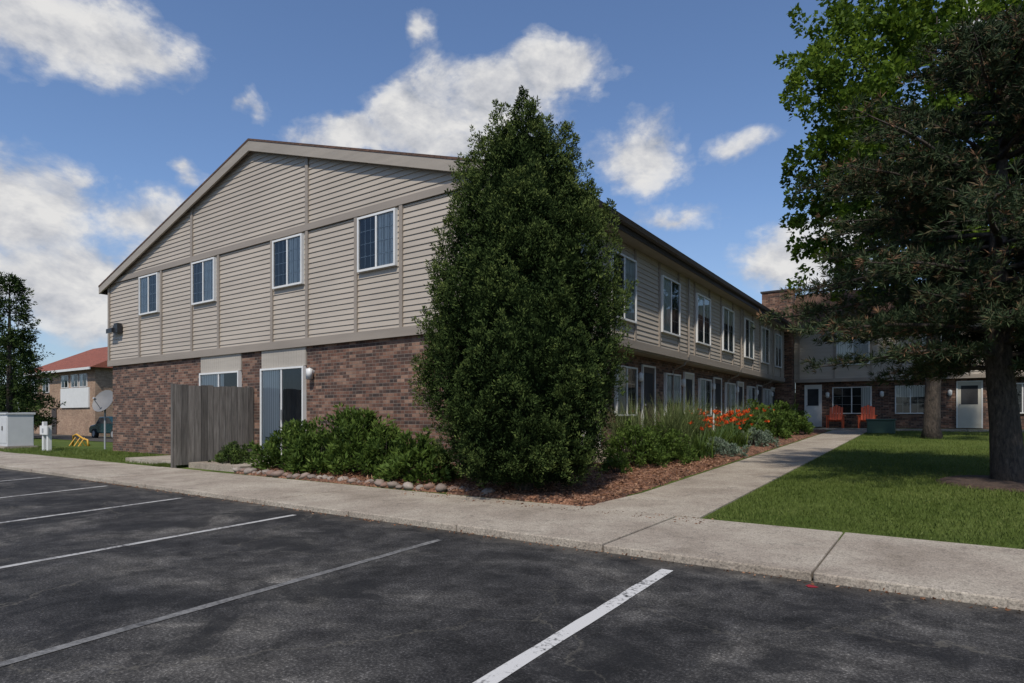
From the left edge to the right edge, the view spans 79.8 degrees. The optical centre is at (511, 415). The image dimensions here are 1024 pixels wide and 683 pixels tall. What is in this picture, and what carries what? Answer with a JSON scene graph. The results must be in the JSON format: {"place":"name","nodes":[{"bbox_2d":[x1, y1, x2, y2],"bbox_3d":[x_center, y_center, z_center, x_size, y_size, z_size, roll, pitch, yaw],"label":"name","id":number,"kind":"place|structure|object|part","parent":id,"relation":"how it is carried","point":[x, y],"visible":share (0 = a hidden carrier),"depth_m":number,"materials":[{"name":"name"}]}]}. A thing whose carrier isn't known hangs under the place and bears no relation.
{"place":"outdoors","nodes":[
{"label":"outdoors","id":0,"kind":"place"},
{"bbox_2d":[34,433,112,441],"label":"side road","id":1,"kind":"structure","parent":0,"point":[69,437],"depth_m":39.21,"materials":[{"name":"grey asphalt"}]},
{"bbox_2d":[89,416,112,438],"bbox_3d":[-25.750,0.747,39.999,4.436,1.448,1.820,0,0,35],"label":"parked car","id":2,"kind":"object","parent":1,"relation":"on","point":[96,429],"visible":0.3,"depth_m":39.44,"materials":[{"name":"teal paint"}]},
{"bbox_3d":[-25.669,0.292,39.943,2.300,0.400,1.724,0,0,35],"label":"side window","id":3,"kind":"part","parent":2,"relation":"part of","materials":[{"name":"black glass"}]},
{"bbox_2d":[0,0,1021,410],"label":"sky","id":4,"kind":"structure","parent":0,"point":[113,113],"materials":[{"name":"blue"}]},
{"bbox_2d":[0,468,1023,682],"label":"parking lot asphalt","id":5,"kind":"structure","parent":0,"point":[453,607],"depth_m":3.91,"materials":[{"name":"grey asphalt"}]},
{"bbox_2d":[0,486,102,497],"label":"parking stripe","id":6,"kind":"object","parent":5,"relation":"on","point":[49,492],"visible":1,"depth_m":10.03,"materials":[{"name":"white paint"}]},
{"bbox_2d":[0,498,179,522],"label":"parking stripe","id":7,"kind":"object","parent":5,"relation":"on","point":[86,510],"visible":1,"depth_m":7.99,"materials":[{"name":"white paint"}]},
{"bbox_2d":[0,515,293,567],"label":"parking stripe","id":8,"kind":"object","parent":5,"relation":"on","point":[137,542],"visible":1,"depth_m":5.98,"materials":[{"name":"white paint"}]},
{"bbox_2d":[0,539,440,666],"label":"parking stripe","id":9,"kind":"object","parent":5,"relation":"on","point":[67,645],"visible":1,"depth_m":3.88,"materials":[{"name":"paint"}]},
{"bbox_2d":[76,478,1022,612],"bbox_3d":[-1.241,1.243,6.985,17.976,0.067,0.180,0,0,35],"label":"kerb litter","id":10,"kind":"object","parent":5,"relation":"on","point":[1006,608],"visible":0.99,"depth_m":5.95,"materials":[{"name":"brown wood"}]},
{"bbox_2d":[473,569,672,682],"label":"parking stripe","id":11,"kind":"object","parent":5,"relation":"on","point":[503,671],"visible":1,"depth_m":3.52,"materials":[{"name":"white paint"}]},
{"bbox_2d":[0,451,1023,610],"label":"sidewalk","id":12,"kind":"structure","parent":0,"point":[993,576],"depth_m":6.16,"materials":[{"name":"concrete"}]},
{"bbox_2d":[401,488,707,523],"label":"scattered chips","id":13,"kind":"object","parent":12,"relation":"on","point":[561,509],"visible":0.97,"depth_m":7.94,"materials":[{"name":"brown wood"}]},
{"bbox_2d":[0,428,1023,548],"bbox_3d":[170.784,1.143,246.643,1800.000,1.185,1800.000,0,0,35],"label":"ground","id":14,"kind":"structure","parent":0,"point":[65,444],"depth_m":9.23,"materials":[{"name":"green plant"}]},
{"bbox_2d":[0,412,37,448],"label":"utility cabinet","id":15,"kind":"object","parent":14,"relation":"on","point":[16,430],"visible":0.96,"depth_m":22.28,"materials":[{"name":"grey metal"}]},
{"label":"door","id":16,"kind":"part","parent":15,"relation":"part of","materials":[{"name":"grey paint"}]},
{"bbox_2d":[0,335,54,430],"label":"spruce tree","id":17,"kind":"object","parent":14,"relation":"on","point":[4,382],"visible":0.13,"depth_m":39.40,"materials":[{"name":"green plant"}]},
{"bbox_2d":[0,271,65,427],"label":"spruce tree","id":18,"kind":"object","parent":14,"relation":"on","point":[15,285],"visible":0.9,"depth_m":34.91,"materials":[{"name":"green plant"}]},
{"bbox_2d":[40,422,51,450],"bbox_3d":[-15.600,0.682,20.483,0.620,0.980,0.175,0,0,35],"label":"utility pedestal","id":19,"kind":"object","parent":14,"relation":"on","point":[45,431],"visible":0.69,"depth_m":20.40,"materials":[{"name":"grey metal"}]},
{"bbox_2d":[16,347,112,435],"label":"brick house","id":20,"kind":"structure","parent":14,"relation":"on","point":[86,377],"depth_m":48.21,"materials":[{"name":"beige brick"}]},
{"bbox_2d":[42,378,49,392],"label":"window","id":21,"kind":"structure","parent":20,"relation":"in","point":[46,387],"depth_m":51.29,"materials":[{"name":"clear glass"}]},
{"bbox_2d":[51,408,56,433],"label":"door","id":22,"kind":"structure","parent":20,"relation":"in","point":[53,413],"depth_m":50.31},
{"bbox_2d":[61,375,68,387],"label":"window","id":23,"kind":"structure","parent":20,"relation":"in","point":[64,379],"depth_m":49.08,"materials":[{"name":"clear glass"}]},
{"bbox_2d":[71,374,78,387],"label":"window","id":24,"kind":"structure","parent":20,"relation":"in","point":[74,378],"depth_m":47.99,"materials":[{"name":"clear glass"}]},
{"bbox_2d":[79,373,87,386],"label":"window","id":25,"kind":"structure","parent":20,"relation":"in","point":[83,378],"depth_m":47.10,"materials":[{"name":"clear glass"}]},
{"bbox_2d":[69,434,89,445],"bbox_3d":[-16.921,0.943,23.985,1.518,0.506,0.442,0,0,35],"label":"yellow barrier","id":26,"kind":"object","parent":14,"relation":"on","point":[81,438],"visible":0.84,"depth_m":24.00,"materials":[{"name":"paint"}]},
{"bbox_2d":[92,390,112,448],"bbox_3d":[-13.981,0.167,20.928,0.646,2.136,0.609,0,0,-30],"label":"satellite dish","id":27,"kind":"object","parent":14,"relation":"on","point":[102,401],"visible":0.99,"depth_m":20.99,"materials":[{"name":"grey metal"}]},
{"bbox_2d":[125,455,284,471],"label":"patio slab","id":28,"kind":"structure","parent":14,"relation":"on","point":[216,466],"depth_m":13.81,"materials":[{"name":"concrete"}]},
{"bbox_2d":[171,383,253,467],"bbox_3d":[-7.142,0.255,14.691,0.130,1.990,1.985,0,0,35],"label":"wooden fence","id":29,"kind":"object","parent":14,"relation":"on","point":[208,422],"visible":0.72,"depth_m":14.50,"materials":[{"name":"grey wood"}]},
{"bbox_2d":[215,448,247,464],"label":"leafy shrub","id":30,"kind":"object","parent":14,"relation":"on","point":[235,455],"visible":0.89,"depth_m":13.63,"materials":[{"name":"green plant"}]},
{"bbox_2d":[208,440,254,461],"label":"leafy shrub","id":31,"kind":"object","parent":14,"relation":"on","point":[248,454],"visible":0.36,"depth_m":14.33,"materials":[{"name":"green plant"}]},
{"bbox_2d":[233,466,481,492],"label":"mulch bed soil","id":32,"kind":"structure","parent":14,"relation":"on","point":[363,483],"depth_m":10.80,"materials":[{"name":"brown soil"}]},
{"bbox_2d":[244,467,257,474],"bbox_3d":[-5.349,1.129,12.523,0.272,0.160,0.221,-13,1,-16],"label":"edging stone","id":33,"kind":"object","parent":32,"relation":"on","point":[248,470],"visible":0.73,"depth_m":12.46,"materials":[{"name":"grey stone"}]},
{"bbox_2d":[266,470,274,476],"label":"edging stone","id":34,"kind":"object","parent":32,"relation":"on","point":[269,472],"visible":0.61,"depth_m":11.98,"materials":[{"name":"grey stone"}]},
{"bbox_2d":[270,470,284,476],"bbox_3d":[-4.553,1.132,11.908,0.274,0.161,0.223,0,-14,1],"label":"edging stone","id":35,"kind":"object","parent":32,"relation":"on","point":[278,473],"visible":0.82,"depth_m":11.83,"materials":[{"name":"grey stone"}]},
{"bbox_2d":[246,418,325,469],"bbox_3d":[-4.541,0.658,13.079,2.017,1.273,1.722,0,0,35],"label":"leafy shrub","id":36,"kind":"object","parent":32,"relation":"on","point":[270,452],"visible":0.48,"depth_m":12.77,"materials":[{"name":"green plant"}]},
{"bbox_2d":[292,473,300,478],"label":"edging stone","id":37,"kind":"object","parent":32,"relation":"on","point":[294,476],"visible":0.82,"depth_m":11.54,"materials":[{"name":"grey stone"}]},
{"bbox_2d":[299,472,309,478],"bbox_3d":[-3.894,1.136,11.513,0.233,0.141,0.202,-27,-16,27],"label":"edging stone","id":38,"kind":"object","parent":32,"relation":"on","point":[303,475],"visible":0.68,"depth_m":11.44,"materials":[{"name":"grey stone"}]},
{"bbox_2d":[274,431,348,474],"bbox_3d":[-3.986,0.737,12.295,1.475,0.974,1.492,0,0,-24],"label":"leafy shrub","id":39,"kind":"object","parent":32,"relation":"on","point":[298,449],"visible":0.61,"depth_m":11.99,"materials":[{"name":"green plant"}]},
{"bbox_2d":[307,474,316,478],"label":"edging stone","id":40,"kind":"object","parent":32,"relation":"on","point":[310,476],"visible":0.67,"depth_m":11.34,"materials":[{"name":"grey stone"}]},
{"bbox_2d":[337,476,348,480],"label":"edging stone","id":41,"kind":"object","parent":32,"relation":"on","point":[341,478],"visible":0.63,"depth_m":10.91,"materials":[{"name":"grey stone"}]},
{"bbox_2d":[303,401,395,474],"bbox_3d":[-3.133,0.472,12.115,2.070,1.565,1.743,0,0,35],"label":"leafy shrub","id":42,"kind":"object","parent":32,"relation":"on","point":[355,426],"visible":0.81,"depth_m":11.75,"materials":[{"name":"green plant"}]},
{"bbox_2d":[347,478,358,482],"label":"edging stone","id":43,"kind":"object","parent":32,"relation":"on","point":[351,480],"visible":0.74,"depth_m":10.67,"materials":[{"name":"grey stone"}]},
{"bbox_2d":[374,479,384,485],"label":"edging stone","id":44,"kind":"object","parent":32,"relation":"on","point":[378,482],"visible":0.71,"depth_m":10.29,"materials":[{"name":"grey stone"}]},
{"bbox_2d":[380,482,387,487],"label":"edging stone","id":45,"kind":"object","parent":32,"relation":"on","point":[383,485],"visible":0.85,"depth_m":10.15,"materials":[{"name":"stone"}]},
{"bbox_2d":[351,415,416,478],"bbox_3d":[-2.435,0.616,11.637,1.470,1.273,1.285,0,0,35],"label":"leafy shrub","id":46,"kind":"object","parent":32,"relation":"on","point":[390,433],"visible":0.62,"depth_m":11.41,"materials":[{"name":"green plant"}]},
{"bbox_2d":[387,481,399,487],"bbox_3d":[-1.950,1.140,10.103,0.224,0.135,0.194,9,-16,-25],"label":"edging stone","id":47,"kind":"object","parent":32,"relation":"on","point":[392,484],"visible":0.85,"depth_m":10.04,"materials":[{"name":"grey stone"}]},
{"bbox_2d":[403,482,413,489],"bbox_3d":[-1.671,1.138,9.900,0.208,0.145,0.240,19,-1,-25],"label":"edging stone","id":48,"kind":"object","parent":32,"relation":"on","point":[408,486],"visible":0.92,"depth_m":9.81,"materials":[{"name":"grey stone"}]},
{"bbox_2d":[373,426,463,484],"bbox_3d":[-1.622,0.685,10.552,1.496,1.058,1.398,0,0,15],"label":"leafy shrub","id":49,"kind":"object","parent":32,"relation":"on","point":[420,457],"visible":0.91,"depth_m":10.28,"materials":[{"name":"green plant"}]},
{"bbox_2d":[424,482,435,489],"bbox_3d":[-1.305,1.134,9.735,0.200,0.145,0.246,-1,-15,-15],"label":"edging stone","id":50,"kind":"object","parent":32,"relation":"on","point":[430,485],"visible":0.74,"depth_m":9.64,"materials":[{"name":"stone"}]},
{"bbox_2d":[435,483,447,491],"bbox_3d":[-1.096,1.133,9.610,0.192,0.159,0.254,3,-2,15],"label":"edging stone","id":51,"kind":"object","parent":32,"relation":"on","point":[439,487],"visible":0.84,"depth_m":9.52,"materials":[{"name":"grey stone"}]},
{"bbox_2d":[98,138,794,469],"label":"apartment building","id":52,"kind":"structure","parent":14,"relation":"on","point":[286,280],"depth_m":15.25,"materials":[{"name":"beige plastic"}]},
{"bbox_2d":[139,272,159,315],"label":"window","id":53,"kind":"structure","parent":52,"relation":"in","point":[149,285],"depth_m":18.44,"materials":[{"name":"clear glass"}]},
{"bbox_2d":[191,257,216,304],"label":"window","id":54,"kind":"structure","parent":52,"relation":"in","point":[203,272],"depth_m":16.68,"materials":[{"name":"clear glass"}]},
{"bbox_2d":[199,371,241,386],"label":"patio door","id":55,"kind":"structure","parent":52,"relation":"in","point":[227,378],"depth_m":16.26,"materials":[{"name":"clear glass"}]},
{"bbox_2d":[260,366,305,454],"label":"patio door","id":56,"kind":"structure","parent":52,"relation":"in","point":[281,388],"depth_m":14.76,"materials":[{"name":"clear glass"}]},
{"bbox_2d":[272,233,304,289],"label":"window","id":57,"kind":"structure","parent":52,"relation":"in","point":[288,255],"depth_m":14.55,"materials":[{"name":"clear glass"}]},
{"bbox_2d":[357,208,397,272],"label":"window","id":58,"kind":"structure","parent":52,"relation":"in","point":[377,233],"depth_m":12.82,"materials":[{"name":"clear glass"}]},
{"bbox_2d":[610,249,636,323],"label":"window","id":59,"kind":"structure","parent":52,"relation":"in","point":[629,269],"depth_m":14.44,"materials":[{"name":"clear glass"}]},
{"bbox_2d":[614,365,637,415],"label":"window","id":60,"kind":"structure","parent":52,"relation":"in","point":[631,388],"depth_m":15.42,"materials":[{"name":"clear glass"}]},
{"bbox_2d":[641,364,655,426],"bbox_3d":[3.729,-0.335,16.636,0.090,2.070,0.900,0,0,35],"label":"door","id":61,"kind":"structure","parent":52,"relation":"in","point":[648,385],"depth_m":16.62,"materials":[{"name":"grey glass"}]},
{"bbox_2d":[661,275,680,336],"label":"window","id":62,"kind":"structure","parent":52,"relation":"in","point":[670,289],"depth_m":16.66,"materials":[{"name":"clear glass"}]},
{"bbox_2d":[664,373,680,413],"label":"window","id":63,"kind":"structure","parent":52,"relation":"in","point":[667,376],"depth_m":18.06,"materials":[{"name":"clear glass"}]},
{"bbox_2d":[683,372,693,413],"bbox_3d":[5.595,-0.335,19.358,0.060,2.070,0.900,0,0,35],"label":"door","id":64,"kind":"structure","parent":52,"relation":"in","point":[688,389],"depth_m":19.29,"materials":[{"name":"grey metal"}]},
{"bbox_2d":[696,293,710,346],"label":"window","id":65,"kind":"structure","parent":52,"relation":"in","point":[703,304],"depth_m":19.02,"materials":[{"name":"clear glass"}]},
{"bbox_2d":[698,378,711,415],"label":"window","id":66,"kind":"structure","parent":52,"relation":"in","point":[704,385],"depth_m":20.68,"materials":[{"name":"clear glass"}]},
{"bbox_2d":[713,377,721,429],"bbox_3d":[7.372,-0.335,21.898,0.090,2.070,0.900,0,0,35],"label":"door","id":67,"kind":"structure","parent":52,"relation":"in","point":[717,393],"depth_m":21.86,"materials":[{"name":"grey metal"}]},
{"bbox_2d":[722,306,733,353],"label":"window","id":68,"kind":"structure","parent":52,"relation":"in","point":[727,314],"depth_m":21.26,"materials":[{"name":"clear glass"}]},
{"bbox_2d":[725,382,735,413],"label":"window","id":69,"kind":"structure","parent":52,"relation":"in","point":[732,387],"depth_m":23.36,"materials":[{"name":"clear glass"}]},
{"bbox_2d":[737,381,743,410],"bbox_3d":[9.125,-0.369,24.455,0.060,2.001,0.900,0,0,35],"label":"door","id":70,"kind":"structure","parent":52,"relation":"in","point":[740,395],"depth_m":24.43,"materials":[{"name":"grey metal"}]},
{"bbox_2d":[744,317,753,359],"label":"window","id":71,"kind":"structure","parent":52,"relation":"in","point":[748,333],"depth_m":23.64,"materials":[{"name":"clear glass"}]},
{"bbox_2d":[747,386,755,413],"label":"window","id":72,"kind":"structure","parent":52,"relation":"in","point":[751,391],"depth_m":25.84,"materials":[{"name":"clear glass"}]},
{"bbox_2d":[756,385,761,417],"bbox_3d":[10.959,-0.412,27.077,0.090,1.916,0.900,0,0,35],"label":"door","id":73,"kind":"structure","parent":52,"relation":"in","point":[759,387],"depth_m":27.06,"materials":[{"name":"grey metal"}]},
{"bbox_2d":[761,326,769,364],"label":"window","id":74,"kind":"structure","parent":52,"relation":"in","point":[765,333],"depth_m":25.88,"materials":[{"name":"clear glass"}]},
{"bbox_2d":[763,388,770,408],"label":"window","id":75,"kind":"structure","parent":52,"relation":"in","point":[766,392],"depth_m":28.23,"materials":[{"name":"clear glass"}]},
{"bbox_2d":[771,387,774,405],"bbox_3d":[12.610,-0.450,29.462,0.090,1.840,0.900,0,0,35],"label":"door","id":76,"kind":"structure","parent":52,"relation":"in","point":[772,388],"depth_m":29.39,"materials":[{"name":"grey metal"}]},
{"bbox_2d":[774,333,781,367],"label":"window","id":77,"kind":"structure","parent":52,"relation":"in","point":[777,338],"depth_m":27.99,"materials":[{"name":"clear glass"}]},
{"bbox_2d":[447,485,458,490],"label":"edging stone","id":78,"kind":"object","parent":14,"relation":"on","point":[452,487],"visible":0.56,"depth_m":9.47,"materials":[{"name":"stone"}]},
{"bbox_2d":[480,488,494,494],"bbox_3d":[-0.357,1.136,9.099,0.230,0.144,0.175,-12,4,-34],"label":"edging stone","id":79,"kind":"object","parent":14,"relation":"on","point":[488,490],"visible":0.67,"depth_m":9.05,"materials":[{"name":"grey stone"}]},
{"bbox_2d":[446,429,826,506],"bbox_3d":[6.034,0.878,17.412,2.699,0.690,21.317,0,0,35],"label":"mulch bed","id":80,"kind":"object","parent":14,"relation":"on","point":[753,450],"visible":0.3,"depth_m":9.71,"materials":[{"name":"brown wood"}]},
{"bbox_2d":[408,85,638,489],"bbox_3d":[0.145,-1.883,9.341,3.303,6.266,3.274,0,0,35],"label":"juniper tree","id":81,"kind":"object","parent":80,"relation":"on","point":[525,394],"visible":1,"depth_m":8.46,"materials":[{"name":"green plant"}]},
{"bbox_2d":[599,451,632,473],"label":"weedy plant","id":82,"kind":"object","parent":80,"relation":"on","point":[623,463],"visible":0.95,"depth_m":11.23,"materials":[{"name":"green plant"}]},
{"bbox_2d":[601,419,672,467],"bbox_3d":[2.442,0.587,12.421,1.508,1.097,1.366,0,0,35],"label":"rounded shrub","id":83,"kind":"object","parent":80,"relation":"on","point":[644,439],"visible":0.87,"depth_m":12.19,"materials":[{"name":"green plant"}]},
{"bbox_2d":[605,393,674,461],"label":"ornamental grass","id":84,"kind":"object","parent":80,"relation":"on","point":[634,421],"depth_m":13.37,"materials":[{"name":"green plant"}]},
{"bbox_2d":[642,422,700,464],"bbox_3d":[3.208,0.603,13.048,1.399,0.989,1.294,0,0,35],"label":"rounded shrub","id":85,"kind":"object","parent":80,"relation":"on","point":[669,443],"visible":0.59,"depth_m":12.78,"materials":[{"name":"green plant"}]},
{"bbox_2d":[632,391,723,460],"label":"ornamental grass","id":86,"kind":"object","parent":80,"relation":"on","point":[680,424],"depth_m":13.49,"materials":[{"name":"green plant"}]},
{"bbox_2d":[638,388,728,454],"bbox_3d":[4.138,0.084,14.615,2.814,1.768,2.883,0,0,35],"label":"ornamental grass","id":87,"kind":"object","parent":80,"relation":"on","point":[697,430],"depth_m":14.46,"materials":[{"name":"green plant"}]},
{"bbox_2d":[688,412,726,458],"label":"daylily","id":88,"kind":"object","parent":80,"relation":"on","point":[701,451],"visible":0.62,"depth_m":13.84,"materials":[{"name":"green plant"}]},
{"bbox_2d":[692,410,741,451],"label":"daylily","id":89,"kind":"object","parent":80,"relation":"on","point":[716,435],"visible":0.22,"depth_m":15.50,"materials":[{"name":"orange plant"}]},
{"bbox_2d":[689,409,748,447],"bbox_3d":[5.557,0.358,16.086,1.652,1.115,1.779,0,0,3],"label":"daylily","id":90,"kind":"object","parent":80,"relation":"on","point":[722,419],"visible":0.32,"depth_m":16.12,"materials":[{"name":"green plant"}]},
{"bbox_2d":[702,410,737,435],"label":"daylily","id":91,"kind":"object","parent":80,"relation":"on","point":[716,424],"visible":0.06,"depth_m":17.34,"materials":[{"name":"green plant"}]},
{"bbox_2d":[700,435,749,458],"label":"silver shrub","id":92,"kind":"object","parent":80,"relation":"on","point":[731,449],"visible":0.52,"depth_m":14.28,"materials":[{"name":"green plant"}]},
{"bbox_2d":[700,409,753,436],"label":"daylily","id":93,"kind":"object","parent":80,"relation":"on","point":[736,421],"visible":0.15,"depth_m":17.65,"materials":[{"name":"green plant"}]},
{"bbox_2d":[715,411,770,442],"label":"leafy shrub","id":94,"kind":"object","parent":80,"relation":"on","point":[759,425],"visible":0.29,"depth_m":18.42,"materials":[{"name":"green plant"}]},
{"bbox_2d":[716,409,769,447],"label":"daylily","id":95,"kind":"object","parent":80,"relation":"on","point":[737,438],"visible":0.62,"depth_m":16.56,"materials":[{"name":"green plant"}]},
{"bbox_2d":[739,427,780,447],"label":"silver shrub","id":96,"kind":"object","parent":80,"relation":"on","point":[759,437],"visible":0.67,"depth_m":17.20,"materials":[{"name":"green plant"}]},
{"bbox_2d":[744,398,794,435],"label":"leafy shrub","id":97,"kind":"object","parent":80,"relation":"on","point":[760,408],"visible":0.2,"depth_m":21.34,"materials":[{"name":"green plant"}]},
{"bbox_2d":[753,408,793,438],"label":"leafy shrub","id":98,"kind":"object","parent":80,"relation":"on","point":[775,425],"visible":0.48,"depth_m":19.88,"materials":[{"name":"green plant"}]},
{"bbox_2d":[768,401,815,431],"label":"leafy shrub","id":99,"kind":"object","parent":80,"relation":"on","point":[786,407],"visible":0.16,"depth_m":24.18,"materials":[{"name":"green plant"}]},
{"bbox_2d":[777,406,814,434],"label":"leafy shrub","id":100,"kind":"object","parent":80,"relation":"on","point":[802,423],"visible":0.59,"depth_m":22.12,"materials":[{"name":"green plant"}]},
{"bbox_2d":[585,430,866,517],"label":"garden walkway","id":101,"kind":"structure","parent":14,"relation":"on","point":[701,495],"depth_m":10.02,"materials":[{"name":"concrete"}]},
{"bbox_2d":[760,289,794,414],"bbox_3d":[13.001,-2.565,29.860,1.500,7.030,0.800,0,0,35],"label":"brick firewall","id":102,"kind":"object","parent":14,"relation":"on","point":[784,391],"visible":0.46,"depth_m":29.38,"materials":[{"name":"brown brick"}]},
{"bbox_2d":[825,405,845,427],"bbox_3d":[14.701,0.025,27.819,0.760,1.050,0.800,0,0,35],"label":"adirondack chair","id":103,"kind":"object","parent":14,"relation":"on","point":[833,413],"visible":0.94,"depth_m":28.04,"materials":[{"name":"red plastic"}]},
{"bbox_2d":[857,405,877,427],"bbox_3d":[15.786,0.025,27.189,0.760,1.050,0.800,0,0,35],"label":"adirondack chair","id":104,"kind":"object","parent":14,"relation":"on","point":[871,414],"visible":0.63,"depth_m":27.41,"materials":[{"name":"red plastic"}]},
{"bbox_2d":[866,419,896,433],"bbox_3d":[13.973,0.385,23.166,0.960,0.550,0.660,0,0,35],"label":"storage bin","id":105,"kind":"object","parent":14,"relation":"on","point":[881,426],"visible":0.95,"depth_m":22.92,"materials":[{"name":"green plastic"}]},
{"bbox_2d":[773,0,1023,438],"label":"maple tree","id":106,"kind":"object","parent":14,"relation":"on","point":[911,22],"visible":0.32,"depth_m":19.55,"materials":[{"name":"green plant"}]},
{"bbox_2d":[794,274,1023,429],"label":"courtyard apartment wing","id":107,"kind":"structure","parent":14,"relation":"on","point":[851,392],"depth_m":27.84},
{"bbox_2d":[804,385,821,426],"bbox_3d":[14.395,-0.490,29.265,0.750,2.000,0.090,0,0,35],"label":"door","id":108,"kind":"structure","parent":107,"relation":"in","point":[812,393],"depth_m":29.24,"materials":[{"name":"grey metal"}]},
{"bbox_2d":[832,386,871,413],"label":"window","id":109,"kind":"structure","parent":107,"relation":"in","point":[851,399],"depth_m":28.32,"materials":[{"name":"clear glass"}]},
{"bbox_2d":[836,335,869,364],"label":"window","id":110,"kind":"structure","parent":107,"relation":"in","point":[865,348],"depth_m":28.02,"materials":[{"name":"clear glass"}]},
{"bbox_2d":[895,385,924,413],"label":"window","id":111,"kind":"structure","parent":107,"relation":"in","point":[907,400],"depth_m":27.08,"materials":[{"name":"clear glass"}]},
{"bbox_2d":[922,333,958,360],"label":"window","id":112,"kind":"structure","parent":107,"relation":"in","point":[923,340],"depth_m":26.14,"materials":[{"name":"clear glass"}]},
{"bbox_2d":[956,380,982,427],"bbox_3d":[19.324,-0.490,25.852,0.900,2.000,0.090,0,0,35],"label":"door","id":113,"kind":"structure","parent":107,"relation":"in","point":[969,394],"depth_m":25.86,"materials":[{"name":"grey metal"}]},
{"bbox_2d":[1016,383,1023,413],"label":"window","id":114,"kind":"structure","parent":107,"relation":"in","point":[1020,386],"depth_m":24.91,"materials":[{"name":"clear glass"}]},
{"bbox_2d":[813,428,1023,431],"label":"courtyard walkway","id":115,"kind":"structure","parent":14,"relation":"on","point":[965,430],"depth_m":24.46,"materials":[{"name":"concrete"}]},
{"bbox_2d":[936,475,1023,491],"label":"mulch ring","id":116,"kind":"object","parent":14,"relation":"on","point":[982,481],"visible":0.68,"depth_m":9.26,"materials":[{"name":"wood"}]},
{"bbox_2d":[749,0,1023,481],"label":"pine tree","id":117,"kind":"object","parent":116,"relation":"in","point":[958,190],"visible":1,"depth_m":9.34,"materials":[{"name":"green plant"}]},
{"bbox_2d":[715,398,771,423],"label":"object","id":118,"kind":"object","parent":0,"point":[736,407],"depth_m":19.80,"materials":[{"name":"green plant"}]}
]}

